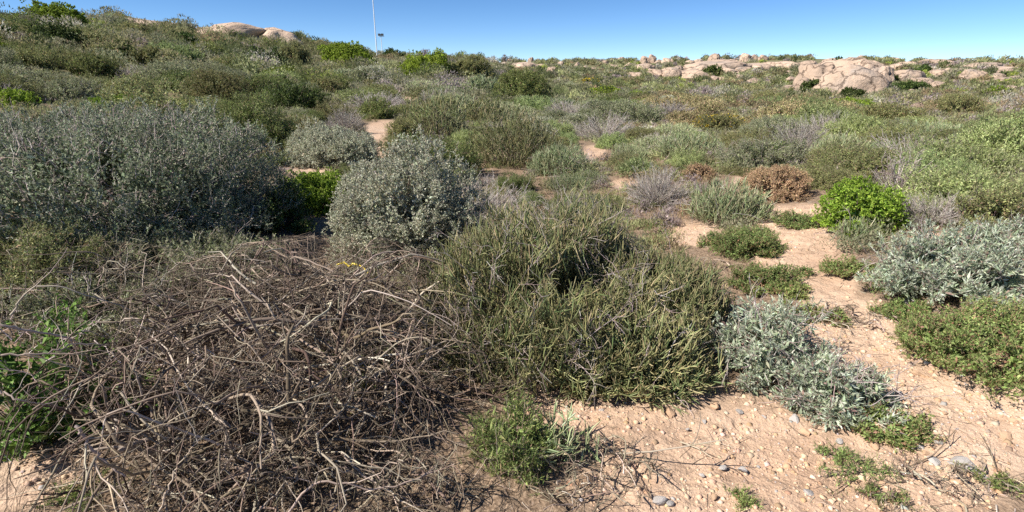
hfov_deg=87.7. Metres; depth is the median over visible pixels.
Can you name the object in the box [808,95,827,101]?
reed tuft
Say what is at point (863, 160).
shrub
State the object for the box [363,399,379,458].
branch
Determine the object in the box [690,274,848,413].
shrub
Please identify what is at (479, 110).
succulent bush
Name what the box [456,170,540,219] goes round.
dry bush
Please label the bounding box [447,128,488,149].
shrub
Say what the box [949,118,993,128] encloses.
shrub
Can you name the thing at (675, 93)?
reed tuft
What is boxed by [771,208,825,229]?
shrub
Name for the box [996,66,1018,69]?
rock slab
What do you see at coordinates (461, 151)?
shrub
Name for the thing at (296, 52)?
shrub
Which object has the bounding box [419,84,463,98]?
succulent bush
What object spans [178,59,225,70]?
shrub
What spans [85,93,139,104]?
shrub
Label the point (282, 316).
brush heap
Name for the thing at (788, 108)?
shrub
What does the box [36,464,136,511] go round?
weed
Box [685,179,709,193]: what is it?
dry bush
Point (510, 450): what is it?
shrub
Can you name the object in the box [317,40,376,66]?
shrub
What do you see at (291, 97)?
shrub
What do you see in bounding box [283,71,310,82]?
shrub
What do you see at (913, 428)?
shrub
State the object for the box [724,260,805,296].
shrub
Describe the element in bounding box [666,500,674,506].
stone
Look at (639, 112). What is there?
shrub
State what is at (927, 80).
rock slab
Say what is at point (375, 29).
light mast
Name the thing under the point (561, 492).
brush heap
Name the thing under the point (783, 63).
rock slab
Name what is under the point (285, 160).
shrub
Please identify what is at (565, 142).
shrub
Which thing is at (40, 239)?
shrub
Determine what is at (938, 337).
shrub
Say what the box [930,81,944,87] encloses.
boulder
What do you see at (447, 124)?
shrub
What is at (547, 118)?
shrub
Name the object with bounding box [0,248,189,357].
shrub
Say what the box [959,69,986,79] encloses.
boulder
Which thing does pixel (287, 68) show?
shrub
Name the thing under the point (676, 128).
succulent bush
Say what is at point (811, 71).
boulder
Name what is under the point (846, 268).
shrub
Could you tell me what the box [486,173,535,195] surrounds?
shrub
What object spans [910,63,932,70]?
shrub
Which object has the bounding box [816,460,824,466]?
stone
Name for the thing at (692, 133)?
shrub
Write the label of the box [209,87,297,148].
shrub
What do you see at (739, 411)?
stone
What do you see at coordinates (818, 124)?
dry bush
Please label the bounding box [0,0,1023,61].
sky
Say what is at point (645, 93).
shrub
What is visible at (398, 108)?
shrub
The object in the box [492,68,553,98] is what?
shrub
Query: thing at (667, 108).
dry bush
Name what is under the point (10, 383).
shrub
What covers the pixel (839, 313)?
shrub
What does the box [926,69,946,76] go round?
boulder
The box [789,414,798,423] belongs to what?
stone
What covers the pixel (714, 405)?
stone
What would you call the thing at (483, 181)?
dry bush
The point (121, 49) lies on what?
shrub
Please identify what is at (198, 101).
shrub
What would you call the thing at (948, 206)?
dry bush
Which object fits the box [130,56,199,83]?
shrub
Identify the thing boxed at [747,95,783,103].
shrub
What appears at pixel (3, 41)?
shrub
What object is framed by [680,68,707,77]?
rock slab
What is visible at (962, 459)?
stone
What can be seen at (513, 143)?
shrub
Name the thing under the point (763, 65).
rock slab
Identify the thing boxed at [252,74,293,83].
shrub
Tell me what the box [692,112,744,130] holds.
shrub
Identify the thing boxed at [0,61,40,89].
shrub
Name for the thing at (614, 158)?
succulent bush
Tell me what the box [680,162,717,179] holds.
shrub
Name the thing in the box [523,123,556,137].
shrub
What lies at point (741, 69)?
boulder
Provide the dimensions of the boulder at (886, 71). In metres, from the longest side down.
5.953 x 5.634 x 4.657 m
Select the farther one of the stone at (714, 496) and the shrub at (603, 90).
the shrub at (603, 90)
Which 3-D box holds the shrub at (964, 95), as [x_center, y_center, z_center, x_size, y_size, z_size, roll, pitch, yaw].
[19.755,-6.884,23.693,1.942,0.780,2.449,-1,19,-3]
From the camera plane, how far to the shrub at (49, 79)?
12.96 m
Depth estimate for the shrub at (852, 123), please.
10.77 m
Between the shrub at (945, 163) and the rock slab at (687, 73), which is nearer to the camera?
the shrub at (945, 163)
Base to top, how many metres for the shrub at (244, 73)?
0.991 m
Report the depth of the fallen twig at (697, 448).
2.42 m
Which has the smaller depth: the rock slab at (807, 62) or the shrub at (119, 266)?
the shrub at (119, 266)
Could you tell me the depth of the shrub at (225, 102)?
14.31 m
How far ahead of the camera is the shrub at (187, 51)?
32.61 m
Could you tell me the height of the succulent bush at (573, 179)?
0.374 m
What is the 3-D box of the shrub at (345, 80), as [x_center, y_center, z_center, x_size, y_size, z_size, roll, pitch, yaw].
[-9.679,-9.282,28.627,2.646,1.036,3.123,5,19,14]
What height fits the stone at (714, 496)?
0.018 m
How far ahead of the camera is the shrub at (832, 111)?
13.25 m
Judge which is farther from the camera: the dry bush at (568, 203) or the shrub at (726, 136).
the shrub at (726, 136)
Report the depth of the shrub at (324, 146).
8.61 m
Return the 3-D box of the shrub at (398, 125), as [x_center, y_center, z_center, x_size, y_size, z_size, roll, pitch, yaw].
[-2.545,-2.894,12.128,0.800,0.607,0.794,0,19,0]
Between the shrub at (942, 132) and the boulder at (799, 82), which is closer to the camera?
the shrub at (942, 132)
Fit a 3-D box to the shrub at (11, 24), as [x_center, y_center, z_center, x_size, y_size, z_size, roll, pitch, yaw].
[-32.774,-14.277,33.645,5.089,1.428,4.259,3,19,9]
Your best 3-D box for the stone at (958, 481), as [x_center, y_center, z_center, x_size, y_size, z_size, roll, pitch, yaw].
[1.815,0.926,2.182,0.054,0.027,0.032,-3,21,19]
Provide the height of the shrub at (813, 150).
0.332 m
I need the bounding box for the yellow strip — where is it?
[337,262,367,272]
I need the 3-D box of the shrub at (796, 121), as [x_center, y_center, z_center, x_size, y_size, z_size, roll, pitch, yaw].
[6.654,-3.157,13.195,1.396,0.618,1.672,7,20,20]
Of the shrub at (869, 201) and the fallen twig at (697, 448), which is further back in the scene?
the shrub at (869, 201)
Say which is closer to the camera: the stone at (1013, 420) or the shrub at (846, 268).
the stone at (1013, 420)
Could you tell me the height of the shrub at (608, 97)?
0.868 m
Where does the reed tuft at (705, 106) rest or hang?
on the ground
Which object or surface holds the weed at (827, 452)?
on the ground
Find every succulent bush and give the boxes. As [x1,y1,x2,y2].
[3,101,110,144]
[50,98,95,112]
[263,68,300,84]
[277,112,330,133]
[330,67,356,77]
[384,72,407,80]
[390,78,411,86]
[399,88,467,141]
[401,79,443,90]
[402,83,432,97]
[406,173,747,410]
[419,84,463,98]
[425,90,480,114]
[428,77,474,93]
[461,96,506,122]
[464,73,496,93]
[464,104,561,169]
[489,102,535,118]
[490,99,517,109]
[499,111,538,121]
[516,399,601,471]
[523,139,595,175]
[525,297,732,417]
[542,171,594,192]
[551,97,575,106]
[573,97,601,110]
[576,168,609,184]
[608,150,642,164]
[610,143,651,158]
[630,133,674,154]
[647,121,724,159]
[651,120,703,140]
[675,172,782,225]
[808,127,879,151]
[817,206,900,240]
[894,116,962,139]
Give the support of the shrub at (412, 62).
on the ground
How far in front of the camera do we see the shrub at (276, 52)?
44.65 m
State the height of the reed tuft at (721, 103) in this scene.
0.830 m
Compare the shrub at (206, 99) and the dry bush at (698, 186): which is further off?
the shrub at (206, 99)
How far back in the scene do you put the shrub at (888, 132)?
9.69 m
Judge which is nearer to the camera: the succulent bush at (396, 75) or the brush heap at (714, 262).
the brush heap at (714, 262)
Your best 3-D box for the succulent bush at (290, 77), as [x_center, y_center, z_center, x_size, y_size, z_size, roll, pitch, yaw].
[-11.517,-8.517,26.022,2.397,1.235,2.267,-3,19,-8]
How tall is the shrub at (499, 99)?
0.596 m
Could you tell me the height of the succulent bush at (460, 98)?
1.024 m
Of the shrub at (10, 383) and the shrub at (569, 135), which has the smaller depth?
the shrub at (10, 383)
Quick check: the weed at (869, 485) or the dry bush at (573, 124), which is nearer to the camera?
the weed at (869, 485)
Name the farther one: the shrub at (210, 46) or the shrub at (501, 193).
the shrub at (210, 46)
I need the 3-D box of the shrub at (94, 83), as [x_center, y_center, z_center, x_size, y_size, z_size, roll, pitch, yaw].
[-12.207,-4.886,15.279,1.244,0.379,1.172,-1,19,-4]
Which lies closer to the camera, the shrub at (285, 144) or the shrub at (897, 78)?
the shrub at (285, 144)
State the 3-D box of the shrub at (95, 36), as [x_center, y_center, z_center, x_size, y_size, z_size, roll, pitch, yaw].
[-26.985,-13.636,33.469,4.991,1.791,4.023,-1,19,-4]
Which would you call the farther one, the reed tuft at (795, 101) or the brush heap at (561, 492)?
the reed tuft at (795, 101)
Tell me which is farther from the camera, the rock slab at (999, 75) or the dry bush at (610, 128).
the rock slab at (999, 75)
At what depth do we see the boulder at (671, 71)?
124.21 m
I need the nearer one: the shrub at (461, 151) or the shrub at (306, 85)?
the shrub at (461, 151)
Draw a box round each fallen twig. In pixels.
[611,411,724,463]
[680,441,717,457]
[884,421,956,477]
[942,473,1023,480]
[974,433,997,471]
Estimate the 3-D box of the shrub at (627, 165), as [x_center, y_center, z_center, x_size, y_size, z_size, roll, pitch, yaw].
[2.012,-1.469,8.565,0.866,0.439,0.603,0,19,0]
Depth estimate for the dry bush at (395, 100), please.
19.02 m
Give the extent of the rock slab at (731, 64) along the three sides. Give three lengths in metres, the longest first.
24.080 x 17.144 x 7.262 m
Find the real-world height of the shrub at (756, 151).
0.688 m
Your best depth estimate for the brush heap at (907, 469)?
2.13 m
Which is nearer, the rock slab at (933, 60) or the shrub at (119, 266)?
the shrub at (119, 266)
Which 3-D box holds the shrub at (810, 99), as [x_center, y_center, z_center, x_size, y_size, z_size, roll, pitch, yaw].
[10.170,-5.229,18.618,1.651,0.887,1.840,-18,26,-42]
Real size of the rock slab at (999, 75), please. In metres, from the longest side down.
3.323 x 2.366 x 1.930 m
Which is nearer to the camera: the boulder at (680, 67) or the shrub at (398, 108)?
the shrub at (398, 108)
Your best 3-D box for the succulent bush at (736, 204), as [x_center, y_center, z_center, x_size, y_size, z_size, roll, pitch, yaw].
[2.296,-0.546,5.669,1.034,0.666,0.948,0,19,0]
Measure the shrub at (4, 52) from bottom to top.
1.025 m
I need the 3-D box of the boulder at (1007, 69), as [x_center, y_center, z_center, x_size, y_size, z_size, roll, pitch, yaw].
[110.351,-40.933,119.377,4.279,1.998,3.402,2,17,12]
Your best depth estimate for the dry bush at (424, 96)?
21.99 m
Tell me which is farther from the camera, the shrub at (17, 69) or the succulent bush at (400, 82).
the succulent bush at (400, 82)
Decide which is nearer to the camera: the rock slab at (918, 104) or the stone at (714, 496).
the stone at (714, 496)
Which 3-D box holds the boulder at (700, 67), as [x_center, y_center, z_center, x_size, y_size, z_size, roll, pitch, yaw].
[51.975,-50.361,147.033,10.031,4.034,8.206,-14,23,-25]
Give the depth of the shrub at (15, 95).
10.11 m
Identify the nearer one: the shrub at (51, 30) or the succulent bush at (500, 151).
the succulent bush at (500, 151)
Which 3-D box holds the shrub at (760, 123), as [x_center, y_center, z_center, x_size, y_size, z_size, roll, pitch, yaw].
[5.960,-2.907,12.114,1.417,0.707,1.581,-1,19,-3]
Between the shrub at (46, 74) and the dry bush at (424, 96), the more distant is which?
the dry bush at (424, 96)
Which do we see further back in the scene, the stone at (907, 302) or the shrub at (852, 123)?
the shrub at (852, 123)
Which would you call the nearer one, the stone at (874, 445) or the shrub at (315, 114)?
the stone at (874, 445)
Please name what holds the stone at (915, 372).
on the ground
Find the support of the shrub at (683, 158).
on the ground
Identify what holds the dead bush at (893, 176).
on the ground
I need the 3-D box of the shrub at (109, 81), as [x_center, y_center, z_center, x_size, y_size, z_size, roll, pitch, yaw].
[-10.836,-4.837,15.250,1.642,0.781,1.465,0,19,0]
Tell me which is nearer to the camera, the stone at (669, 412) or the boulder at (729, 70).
the stone at (669, 412)
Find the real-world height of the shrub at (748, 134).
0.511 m
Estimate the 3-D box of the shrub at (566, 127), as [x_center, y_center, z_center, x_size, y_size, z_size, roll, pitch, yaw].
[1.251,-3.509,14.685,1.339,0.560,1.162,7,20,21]
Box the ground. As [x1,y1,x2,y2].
[0,33,1023,511]
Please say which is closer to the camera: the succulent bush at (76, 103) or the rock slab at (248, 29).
the succulent bush at (76, 103)
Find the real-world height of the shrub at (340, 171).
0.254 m
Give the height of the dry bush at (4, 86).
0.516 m
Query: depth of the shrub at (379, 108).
17.03 m
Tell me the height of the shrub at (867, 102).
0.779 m
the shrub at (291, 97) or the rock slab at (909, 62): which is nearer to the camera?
the shrub at (291, 97)
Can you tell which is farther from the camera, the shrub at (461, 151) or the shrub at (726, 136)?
the shrub at (726, 136)
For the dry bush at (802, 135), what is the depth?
10.65 m
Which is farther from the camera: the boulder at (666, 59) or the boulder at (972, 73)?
the boulder at (666, 59)
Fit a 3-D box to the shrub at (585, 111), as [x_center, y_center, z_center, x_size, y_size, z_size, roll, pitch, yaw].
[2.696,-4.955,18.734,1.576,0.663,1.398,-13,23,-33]
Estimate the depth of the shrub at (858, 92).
60.76 m
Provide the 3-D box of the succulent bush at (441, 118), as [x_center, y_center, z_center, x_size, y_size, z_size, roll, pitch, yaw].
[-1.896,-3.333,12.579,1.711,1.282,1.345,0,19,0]
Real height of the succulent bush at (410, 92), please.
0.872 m
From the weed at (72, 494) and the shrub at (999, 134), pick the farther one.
the shrub at (999, 134)
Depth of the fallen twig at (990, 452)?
2.25 m
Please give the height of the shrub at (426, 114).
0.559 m
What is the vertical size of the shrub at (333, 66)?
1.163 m
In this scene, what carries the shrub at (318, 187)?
on the ground
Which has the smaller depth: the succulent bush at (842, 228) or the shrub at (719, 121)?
the succulent bush at (842, 228)
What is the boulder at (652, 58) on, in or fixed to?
on the ground
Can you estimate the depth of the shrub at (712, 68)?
130.82 m
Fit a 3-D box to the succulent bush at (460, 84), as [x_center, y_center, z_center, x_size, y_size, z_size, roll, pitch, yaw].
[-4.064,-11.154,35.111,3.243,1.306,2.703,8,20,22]
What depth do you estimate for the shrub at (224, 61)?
32.53 m
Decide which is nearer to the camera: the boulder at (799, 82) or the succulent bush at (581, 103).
the succulent bush at (581, 103)
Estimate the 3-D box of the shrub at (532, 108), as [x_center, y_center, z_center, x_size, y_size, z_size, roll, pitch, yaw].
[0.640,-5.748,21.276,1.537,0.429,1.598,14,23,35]
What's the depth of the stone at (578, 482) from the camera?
2.19 m
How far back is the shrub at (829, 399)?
2.59 m
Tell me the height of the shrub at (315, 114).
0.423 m
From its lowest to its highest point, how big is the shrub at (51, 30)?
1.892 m
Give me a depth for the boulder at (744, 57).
209.91 m
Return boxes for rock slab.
[128,17,195,27]
[197,22,265,39]
[256,27,302,44]
[512,62,537,67]
[627,72,641,75]
[635,63,654,68]
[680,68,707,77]
[682,59,751,69]
[748,63,773,68]
[763,61,799,67]
[798,60,817,64]
[820,57,880,69]
[894,69,925,80]
[898,61,917,64]
[909,102,923,107]
[911,77,933,83]
[918,59,953,62]
[964,62,1002,67]
[991,73,1005,77]
[994,77,1008,80]
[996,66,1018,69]
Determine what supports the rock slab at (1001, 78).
on the ground
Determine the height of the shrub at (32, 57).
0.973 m
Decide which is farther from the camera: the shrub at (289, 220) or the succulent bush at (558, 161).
the succulent bush at (558, 161)
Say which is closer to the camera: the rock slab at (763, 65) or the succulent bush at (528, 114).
the succulent bush at (528, 114)
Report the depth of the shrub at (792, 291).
3.78 m
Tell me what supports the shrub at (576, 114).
on the ground
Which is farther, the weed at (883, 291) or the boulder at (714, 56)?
the boulder at (714, 56)
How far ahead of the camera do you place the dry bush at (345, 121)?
12.93 m
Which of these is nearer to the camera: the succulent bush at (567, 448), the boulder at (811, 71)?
the succulent bush at (567, 448)
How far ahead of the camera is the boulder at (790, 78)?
107.88 m
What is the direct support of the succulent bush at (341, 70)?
on the ground
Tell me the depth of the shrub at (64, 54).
22.74 m
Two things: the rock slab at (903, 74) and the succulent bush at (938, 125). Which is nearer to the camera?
the succulent bush at (938, 125)
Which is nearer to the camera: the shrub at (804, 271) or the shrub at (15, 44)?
the shrub at (804, 271)
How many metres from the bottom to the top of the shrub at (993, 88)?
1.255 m
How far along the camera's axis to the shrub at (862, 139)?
9.43 m
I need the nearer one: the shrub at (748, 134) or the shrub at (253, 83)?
the shrub at (748, 134)
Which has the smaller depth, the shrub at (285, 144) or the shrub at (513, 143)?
the shrub at (285, 144)
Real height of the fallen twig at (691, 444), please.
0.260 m
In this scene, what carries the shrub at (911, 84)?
on the ground
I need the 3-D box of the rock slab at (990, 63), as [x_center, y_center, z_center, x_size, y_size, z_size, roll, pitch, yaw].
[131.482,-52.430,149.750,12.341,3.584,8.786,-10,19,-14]
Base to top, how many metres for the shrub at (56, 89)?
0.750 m
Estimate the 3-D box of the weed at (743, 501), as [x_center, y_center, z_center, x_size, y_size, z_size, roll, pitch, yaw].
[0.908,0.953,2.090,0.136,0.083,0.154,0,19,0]
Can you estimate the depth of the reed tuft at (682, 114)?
17.61 m
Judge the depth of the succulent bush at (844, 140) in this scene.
8.72 m
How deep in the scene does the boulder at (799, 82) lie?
73.83 m
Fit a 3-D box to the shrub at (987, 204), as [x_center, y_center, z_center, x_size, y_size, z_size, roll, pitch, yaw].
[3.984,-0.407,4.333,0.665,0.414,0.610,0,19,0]
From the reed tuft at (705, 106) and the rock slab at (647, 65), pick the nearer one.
the reed tuft at (705, 106)
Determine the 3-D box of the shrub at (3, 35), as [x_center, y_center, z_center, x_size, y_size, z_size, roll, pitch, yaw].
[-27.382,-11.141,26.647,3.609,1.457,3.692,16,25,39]
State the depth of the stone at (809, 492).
2.13 m
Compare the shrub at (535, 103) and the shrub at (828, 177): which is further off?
the shrub at (535, 103)
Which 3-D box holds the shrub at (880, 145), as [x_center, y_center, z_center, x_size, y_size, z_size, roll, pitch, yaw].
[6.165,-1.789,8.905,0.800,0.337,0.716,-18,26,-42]
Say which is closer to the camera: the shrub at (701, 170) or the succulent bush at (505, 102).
the shrub at (701, 170)
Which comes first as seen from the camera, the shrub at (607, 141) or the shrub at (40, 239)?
the shrub at (40, 239)
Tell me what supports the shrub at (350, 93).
on the ground
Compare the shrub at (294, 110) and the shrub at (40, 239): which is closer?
the shrub at (40, 239)
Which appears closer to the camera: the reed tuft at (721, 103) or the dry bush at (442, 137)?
the dry bush at (442, 137)
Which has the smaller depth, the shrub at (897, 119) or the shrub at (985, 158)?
the shrub at (985, 158)
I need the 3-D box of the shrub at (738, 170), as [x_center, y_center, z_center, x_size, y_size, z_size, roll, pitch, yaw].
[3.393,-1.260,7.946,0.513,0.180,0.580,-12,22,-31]
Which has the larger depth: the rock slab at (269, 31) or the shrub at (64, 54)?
the rock slab at (269, 31)
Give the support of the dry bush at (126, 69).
on the ground
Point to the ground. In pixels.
(802, 241)
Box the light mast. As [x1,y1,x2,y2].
[372,0,377,54]
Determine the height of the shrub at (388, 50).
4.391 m
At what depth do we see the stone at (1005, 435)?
2.37 m
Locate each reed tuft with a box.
[631,93,656,99]
[643,94,687,112]
[661,90,685,95]
[662,109,705,125]
[675,93,713,101]
[680,97,723,114]
[683,96,727,110]
[702,110,746,126]
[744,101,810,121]
[763,96,819,112]
[789,92,820,98]
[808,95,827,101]
[822,98,860,108]
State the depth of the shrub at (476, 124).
15.72 m
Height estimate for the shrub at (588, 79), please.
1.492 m
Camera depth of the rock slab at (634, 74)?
124.37 m
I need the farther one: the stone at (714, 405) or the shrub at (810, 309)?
the shrub at (810, 309)
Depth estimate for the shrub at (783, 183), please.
6.22 m
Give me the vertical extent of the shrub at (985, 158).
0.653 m
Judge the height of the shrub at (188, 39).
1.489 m
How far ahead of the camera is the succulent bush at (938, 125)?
10.69 m
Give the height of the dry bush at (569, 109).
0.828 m
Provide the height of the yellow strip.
0.069 m
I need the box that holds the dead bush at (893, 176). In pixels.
[864,147,939,194]
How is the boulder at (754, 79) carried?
on the ground
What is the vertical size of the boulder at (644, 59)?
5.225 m
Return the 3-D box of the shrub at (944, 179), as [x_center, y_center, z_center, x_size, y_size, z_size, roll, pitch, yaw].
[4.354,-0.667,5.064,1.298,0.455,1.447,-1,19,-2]
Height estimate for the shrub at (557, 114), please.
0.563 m
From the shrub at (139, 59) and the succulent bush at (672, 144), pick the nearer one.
the succulent bush at (672, 144)
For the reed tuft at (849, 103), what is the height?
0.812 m
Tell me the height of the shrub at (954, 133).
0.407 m
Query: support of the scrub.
on the ground
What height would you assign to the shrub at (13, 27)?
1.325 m
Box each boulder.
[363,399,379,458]
[640,56,649,63]
[647,68,664,76]
[648,54,656,62]
[661,58,674,63]
[662,67,681,77]
[674,65,683,70]
[692,65,707,70]
[707,53,719,60]
[722,68,738,73]
[735,67,751,71]
[739,53,752,61]
[747,78,759,82]
[758,55,768,60]
[784,76,794,81]
[793,62,835,84]
[793,77,808,90]
[812,64,891,96]
[871,66,894,81]
[890,63,902,67]
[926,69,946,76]
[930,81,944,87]
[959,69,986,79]
[997,68,1013,72]
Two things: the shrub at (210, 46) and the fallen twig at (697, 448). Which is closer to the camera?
the fallen twig at (697, 448)
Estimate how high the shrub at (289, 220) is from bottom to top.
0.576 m
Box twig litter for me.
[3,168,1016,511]
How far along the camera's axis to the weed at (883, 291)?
3.62 m
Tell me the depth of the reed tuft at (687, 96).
25.73 m
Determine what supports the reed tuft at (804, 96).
on the ground
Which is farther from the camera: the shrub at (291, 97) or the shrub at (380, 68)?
the shrub at (380, 68)
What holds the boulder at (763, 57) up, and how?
on the ground
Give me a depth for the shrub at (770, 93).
30.11 m
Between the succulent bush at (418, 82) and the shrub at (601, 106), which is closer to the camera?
the shrub at (601, 106)
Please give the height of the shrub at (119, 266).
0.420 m
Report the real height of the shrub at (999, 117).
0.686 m
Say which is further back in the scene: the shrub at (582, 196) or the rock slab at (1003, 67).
the rock slab at (1003, 67)
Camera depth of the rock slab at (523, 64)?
160.12 m
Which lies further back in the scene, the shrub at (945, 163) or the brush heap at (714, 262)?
the shrub at (945, 163)
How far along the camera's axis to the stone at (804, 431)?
2.50 m
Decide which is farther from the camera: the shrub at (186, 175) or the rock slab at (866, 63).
the rock slab at (866, 63)
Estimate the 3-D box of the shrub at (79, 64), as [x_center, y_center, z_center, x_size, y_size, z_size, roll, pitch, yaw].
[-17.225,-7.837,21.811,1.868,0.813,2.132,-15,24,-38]
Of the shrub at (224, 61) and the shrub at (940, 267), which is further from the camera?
the shrub at (224, 61)
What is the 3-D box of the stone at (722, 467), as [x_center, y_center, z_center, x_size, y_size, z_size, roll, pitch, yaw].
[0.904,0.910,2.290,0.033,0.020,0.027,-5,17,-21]
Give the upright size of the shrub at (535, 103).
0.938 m
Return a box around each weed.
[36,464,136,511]
[723,483,764,511]
[813,438,853,463]
[815,449,906,501]
[853,477,922,510]
[859,280,924,300]
[950,460,1023,497]
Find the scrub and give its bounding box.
[0,1,1023,417]
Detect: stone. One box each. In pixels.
[574,474,592,488]
[652,496,667,504]
[665,406,675,418]
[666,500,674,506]
[710,402,718,408]
[711,493,717,499]
[719,465,726,469]
[735,409,743,414]
[738,466,746,471]
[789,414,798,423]
[799,427,809,435]
[803,489,813,495]
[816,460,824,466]
[835,438,842,443]
[870,442,878,449]
[904,298,914,303]
[912,370,921,374]
[927,456,940,465]
[948,456,979,472]
[949,479,963,484]
[999,431,1011,440]
[1009,418,1018,423]
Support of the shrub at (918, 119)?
on the ground
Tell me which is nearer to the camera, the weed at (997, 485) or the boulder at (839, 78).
the weed at (997, 485)
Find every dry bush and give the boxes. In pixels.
[1,82,33,97]
[117,63,145,78]
[324,106,369,133]
[345,89,408,112]
[416,85,460,103]
[426,131,464,153]
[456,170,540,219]
[477,174,499,185]
[535,186,614,228]
[541,97,596,114]
[558,120,583,128]
[571,111,636,138]
[618,160,694,210]
[635,132,675,141]
[648,98,698,117]
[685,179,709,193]
[764,117,837,148]
[791,109,856,136]
[866,129,962,157]
[895,190,998,227]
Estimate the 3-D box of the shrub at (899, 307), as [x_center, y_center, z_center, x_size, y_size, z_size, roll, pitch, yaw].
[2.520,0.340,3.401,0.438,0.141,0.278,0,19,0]
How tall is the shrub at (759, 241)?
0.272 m
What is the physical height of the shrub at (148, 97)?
1.169 m
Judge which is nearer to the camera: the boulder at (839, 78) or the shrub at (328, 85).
the shrub at (328, 85)
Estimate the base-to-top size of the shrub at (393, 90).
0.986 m
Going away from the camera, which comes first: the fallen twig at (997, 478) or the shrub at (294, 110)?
the fallen twig at (997, 478)
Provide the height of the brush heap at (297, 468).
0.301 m
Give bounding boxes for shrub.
[0,13,34,28]
[0,19,30,35]
[0,23,21,39]
[0,28,11,41]
[0,44,22,71]
[0,53,25,65]
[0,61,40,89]
[0,66,47,97]
[0,87,42,108]
[0,95,309,261]
[0,214,114,305]
[0,238,234,372]
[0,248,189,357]
[0,290,167,463]
[1,39,42,48]
[1,41,57,63]
[7,44,69,70]
[12,217,301,306]
[15,0,89,26]
[21,68,76,82]
[24,19,90,50]
[29,75,97,97]
[35,75,114,103]
[55,50,98,65]
[56,51,125,78]
[64,54,119,73]
[69,24,125,49]
[74,72,223,144]
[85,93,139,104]
[86,79,101,91]
[95,37,138,60]
[102,73,169,99]
[114,21,153,33]
[126,45,175,65]
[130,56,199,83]
[148,41,205,62]
[150,68,196,92]
[160,96,226,127]
[168,30,198,44]
[169,95,220,112]
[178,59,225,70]
[179,67,254,101]
[193,42,226,57]
[207,65,252,82]
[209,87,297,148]
[212,98,239,111]
[215,52,255,72]
[236,74,275,95]
[240,45,286,66]
[240,174,316,234]
[250,70,303,82]
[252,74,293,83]
[253,71,333,109]
[258,150,298,165]
[262,64,296,74]
[278,42,313,67]
[279,166,355,217]
[280,107,312,114]
[281,117,381,169]
[281,128,306,150]
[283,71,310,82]
[288,109,331,123]
[289,81,319,93]
[300,70,330,75]
[307,73,342,93]
[310,74,356,92]
[314,99,357,122]
[316,65,342,70]
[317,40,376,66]
[321,123,492,278]
[331,86,392,105]
[332,162,368,177]
[349,65,387,85]
[355,95,396,118]
[357,64,388,76]
[361,82,402,101]
[375,131,484,173]
[382,47,405,56]
[383,116,416,141]
[385,103,425,116]
[396,48,450,78]
[408,107,460,120]
[414,115,469,130]
[440,87,469,94]
[444,165,481,186]
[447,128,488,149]
[448,54,495,80]
[456,385,570,504]
[461,184,512,207]
[469,120,496,128]
[470,126,513,135]
[483,98,514,105]
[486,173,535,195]
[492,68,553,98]
[494,128,533,153]
[511,93,561,112]
[516,189,544,206]
[518,107,540,114]
[522,115,555,122]
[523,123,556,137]
[526,132,569,147]
[535,190,622,223]
[539,108,568,120]
[542,118,578,136]
[554,131,580,142]
[559,112,579,122]
[561,113,606,128]
[577,105,606,120]
[582,77,600,84]
[583,98,635,118]
[590,85,624,94]
[594,131,629,149]
[597,94,624,100]
[604,98,666,123]
[610,152,663,176]
[623,127,668,142]
[626,91,651,98]
[663,145,706,169]
[673,130,711,141]
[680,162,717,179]
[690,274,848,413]
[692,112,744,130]
[696,230,721,250]
[701,64,723,75]
[708,224,791,259]
[711,131,757,145]
[713,131,811,168]
[719,165,754,176]
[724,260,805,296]
[725,126,777,150]
[737,163,814,203]
[739,113,808,142]
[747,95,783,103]
[749,89,784,101]
[757,328,958,435]
[771,113,811,122]
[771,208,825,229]
[771,279,814,300]
[774,296,826,323]
[776,117,811,134]
[788,161,873,190]
[789,265,816,278]
[791,93,830,104]
[793,99,867,118]
[798,106,872,132]
[799,78,820,93]
[800,146,874,164]
[801,139,919,182]
[809,175,912,236]
[811,112,888,141]
[817,253,891,277]
[821,305,852,327]
[831,136,875,146]
[834,96,876,107]
[837,86,867,96]
[837,398,948,453]
[852,205,1023,312]
[853,117,925,147]
[858,100,934,123]
[861,138,903,150]
[866,297,939,320]
[880,127,1023,179]
[882,117,933,132]
[882,140,991,188]
[884,162,1023,216]
[887,292,1023,403]
[890,79,933,91]
[894,74,900,80]
[896,115,949,128]
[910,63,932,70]
[920,127,974,139]
[928,93,987,108]
[934,93,988,113]
[945,129,974,146]
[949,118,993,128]
[951,107,1023,159]
[951,181,1023,229]
[958,204,1023,244]
[972,110,1019,122]
[977,85,1011,95]
[980,108,1023,127]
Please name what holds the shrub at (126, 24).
on the ground
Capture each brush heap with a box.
[0,233,557,511]
[81,410,500,511]
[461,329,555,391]
[506,429,671,511]
[692,253,729,273]
[811,301,898,335]
[863,452,1023,511]
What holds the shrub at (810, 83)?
on the ground
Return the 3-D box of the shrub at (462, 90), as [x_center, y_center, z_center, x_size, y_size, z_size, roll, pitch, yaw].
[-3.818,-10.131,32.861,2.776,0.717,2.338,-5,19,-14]
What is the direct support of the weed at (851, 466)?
on the ground
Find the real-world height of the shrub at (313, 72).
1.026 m
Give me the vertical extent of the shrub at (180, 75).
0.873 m
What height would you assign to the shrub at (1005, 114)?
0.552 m
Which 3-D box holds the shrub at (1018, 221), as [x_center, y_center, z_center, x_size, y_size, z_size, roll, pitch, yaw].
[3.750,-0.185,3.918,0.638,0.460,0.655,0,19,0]

